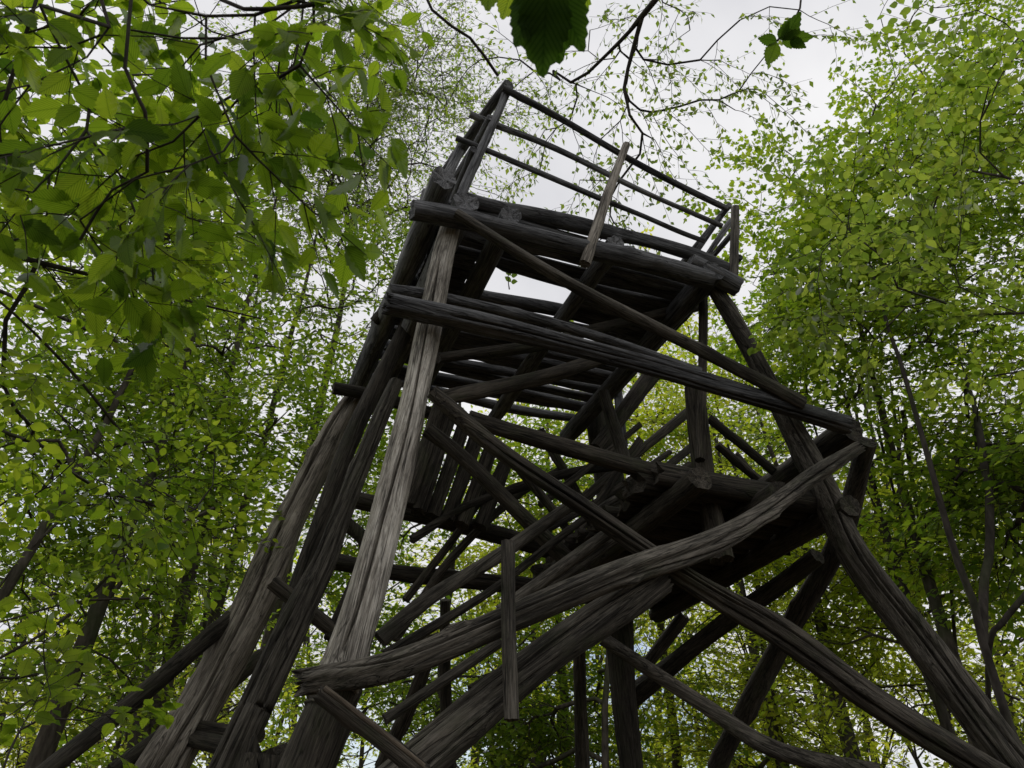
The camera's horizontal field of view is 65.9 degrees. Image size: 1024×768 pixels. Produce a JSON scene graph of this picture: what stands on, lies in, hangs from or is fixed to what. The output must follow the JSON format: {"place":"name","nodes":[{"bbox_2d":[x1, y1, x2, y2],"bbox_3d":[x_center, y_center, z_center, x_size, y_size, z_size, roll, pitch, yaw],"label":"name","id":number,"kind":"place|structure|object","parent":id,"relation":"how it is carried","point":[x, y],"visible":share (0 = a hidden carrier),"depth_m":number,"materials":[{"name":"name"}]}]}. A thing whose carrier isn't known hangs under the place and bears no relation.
{"place":"outdoors","nodes":[
{"label":"outdoors","id":0,"kind":"place"},
{"bbox_2d":[0,0,1023,767],"label":"sky","id":1,"kind":"structure","parent":0,"point":[813,62],"materials":[{"name":"white"}]},
{"bbox_3d":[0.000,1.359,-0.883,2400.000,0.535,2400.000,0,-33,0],"label":"ground","id":2,"kind":"structure","parent":0,"visible":0},
{"bbox_2d":[0,555,183,767],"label":"sapling","id":3,"kind":"object","parent":2,"relation":"on","point":[55,684],"visible":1,"depth_m":2.62,"materials":[{"name":"green plant"}]},
{"bbox_2d":[0,109,279,658],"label":"broadleaf tree","id":4,"kind":"object","parent":2,"relation":"on","point":[12,578],"visible":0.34,"depth_m":8.55,"materials":[{"name":"green plant"}]},
{"bbox_2d":[0,550,312,767],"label":"broadleaf tree","id":5,"kind":"object","parent":2,"relation":"on","point":[118,745],"visible":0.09,"depth_m":15.87,"materials":[{"name":"green plant"}]},
{"bbox_2d":[0,0,319,614],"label":"broadleaf tree","id":6,"kind":"object","parent":2,"relation":"on","point":[197,263],"visible":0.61,"depth_m":3.92,"materials":[{"name":"green plant"}]},
{"bbox_2d":[0,260,323,767],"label":"broadleaf tree","id":7,"kind":"object","parent":2,"relation":"on","point":[49,737],"visible":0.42,"depth_m":8.50,"materials":[{"name":"green plant"}]},
{"bbox_2d":[0,157,408,767],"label":"broadleaf tree","id":8,"kind":"object","parent":2,"relation":"on","point":[183,617],"visible":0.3,"depth_m":9.21,"materials":[{"name":"green plant"}]},
{"bbox_2d":[47,161,471,684],"bbox_3d":[-3.381,1.084,10.663,5.689,13.004,3.939,0,-33,0],"label":"broadleaf tree","id":9,"kind":"object","parent":2,"relation":"on","point":[306,421],"visible":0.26,"depth_m":11.39,"materials":[{"name":"green plant"}]},
{"bbox_2d":[138,0,573,650],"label":"broadleaf tree","id":10,"kind":"object","parent":2,"relation":"on","point":[410,94],"visible":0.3,"depth_m":14.94,"materials":[{"name":"green plant"}]},
{"bbox_2d":[0,0,813,386],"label":"broadleaf tree","id":11,"kind":"object","parent":2,"relation":"on","point":[546,34],"visible":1,"depth_m":1.53,"materials":[{"name":"green plant"}]},
{"bbox_2d":[254,344,611,766],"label":"broadleaf tree","id":12,"kind":"object","parent":2,"relation":"on","point":[547,467],"visible":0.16,"depth_m":11.58,"materials":[{"name":"green plant"}]},
{"bbox_2d":[0,331,1023,767],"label":"woods","id":13,"kind":"object","parent":2,"relation":"on","point":[232,701],"visible":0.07,"depth_m":19.19,"materials":[{"name":"green plant"}]},
{"bbox_2d":[35,80,1023,767],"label":"lookout tower","id":14,"kind":"structure","parent":2,"relation":"on","point":[659,538],"depth_m":4.52,"materials":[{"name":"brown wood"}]},
{"bbox_2d":[505,273,517,289],"bbox_3d":[-0.010,-0.784,5.600,0.058,0.315,0.104,-18,-37,25],"label":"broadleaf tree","id":15,"kind":"object","parent":14,"relation":"on","point":[508,279],"visible":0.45,"depth_m":5.57,"materials":[{"name":"green plant"}]},
{"bbox_2d":[394,384,737,767],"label":"broadleaf tree","id":16,"kind":"object","parent":2,"relation":"on","point":[481,609],"visible":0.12,"depth_m":13.44,"materials":[{"name":"green plant"}]},
{"bbox_2d":[363,477,789,767],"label":"broadleaf tree","id":17,"kind":"object","parent":2,"relation":"on","point":[510,757],"visible":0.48,"depth_m":11.05,"materials":[{"name":"green plant"}]},
{"bbox_2d":[441,222,782,767],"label":"broadleaf tree","id":18,"kind":"object","parent":2,"relation":"on","point":[664,400],"visible":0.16,"depth_m":14.37,"materials":[{"name":"green plant"}]},
{"bbox_2d":[414,0,891,321],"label":"broadleaf tree","id":19,"kind":"object","parent":2,"relation":"on","point":[638,22],"visible":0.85,"depth_m":7.93,"materials":[{"name":"green plant"}]},
{"bbox_2d":[590,372,925,767],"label":"broadleaf tree","id":20,"kind":"object","parent":2,"relation":"on","point":[736,674],"visible":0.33,"depth_m":12.02,"materials":[{"name":"green plant"}]},
{"bbox_2d":[623,294,925,767],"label":"broadleaf tree","id":21,"kind":"object","parent":2,"relation":"on","point":[742,583],"visible":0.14,"depth_m":12.57,"materials":[{"name":"green plant"}]},
{"bbox_2d":[678,0,1023,746],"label":"broadleaf tree","id":22,"kind":"object","parent":2,"relation":"on","point":[982,226],"visible":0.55,"depth_m":8.89,"materials":[{"name":"green plant"}]},
{"bbox_2d":[679,137,1023,734],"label":"broadleaf tree","id":23,"kind":"object","parent":2,"relation":"on","point":[944,715],"visible":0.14,"depth_m":9.51,"materials":[{"name":"green plant"}]},
{"bbox_2d":[703,384,1023,767],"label":"broadleaf tree","id":24,"kind":"object","parent":2,"relation":"on","point":[899,677],"visible":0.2,"depth_m":10.77,"materials":[{"name":"green plant"}]},
{"bbox_2d":[724,335,1023,767],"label":"broadleaf tree","id":25,"kind":"object","parent":2,"relation":"on","point":[838,745],"visible":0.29,"depth_m":10.23,"materials":[{"name":"green plant"}]},
{"bbox_2d":[747,0,1023,441],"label":"broadleaf tree","id":26,"kind":"object","parent":2,"relation":"on","point":[898,239],"visible":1,"depth_m":4.58,"materials":[{"name":"green plant"}]},
{"bbox_2d":[803,223,1023,736],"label":"broadleaf tree","id":27,"kind":"object","parent":2,"relation":"on","point":[997,460],"visible":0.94,"depth_m":7.73,"materials":[{"name":"green plant"}]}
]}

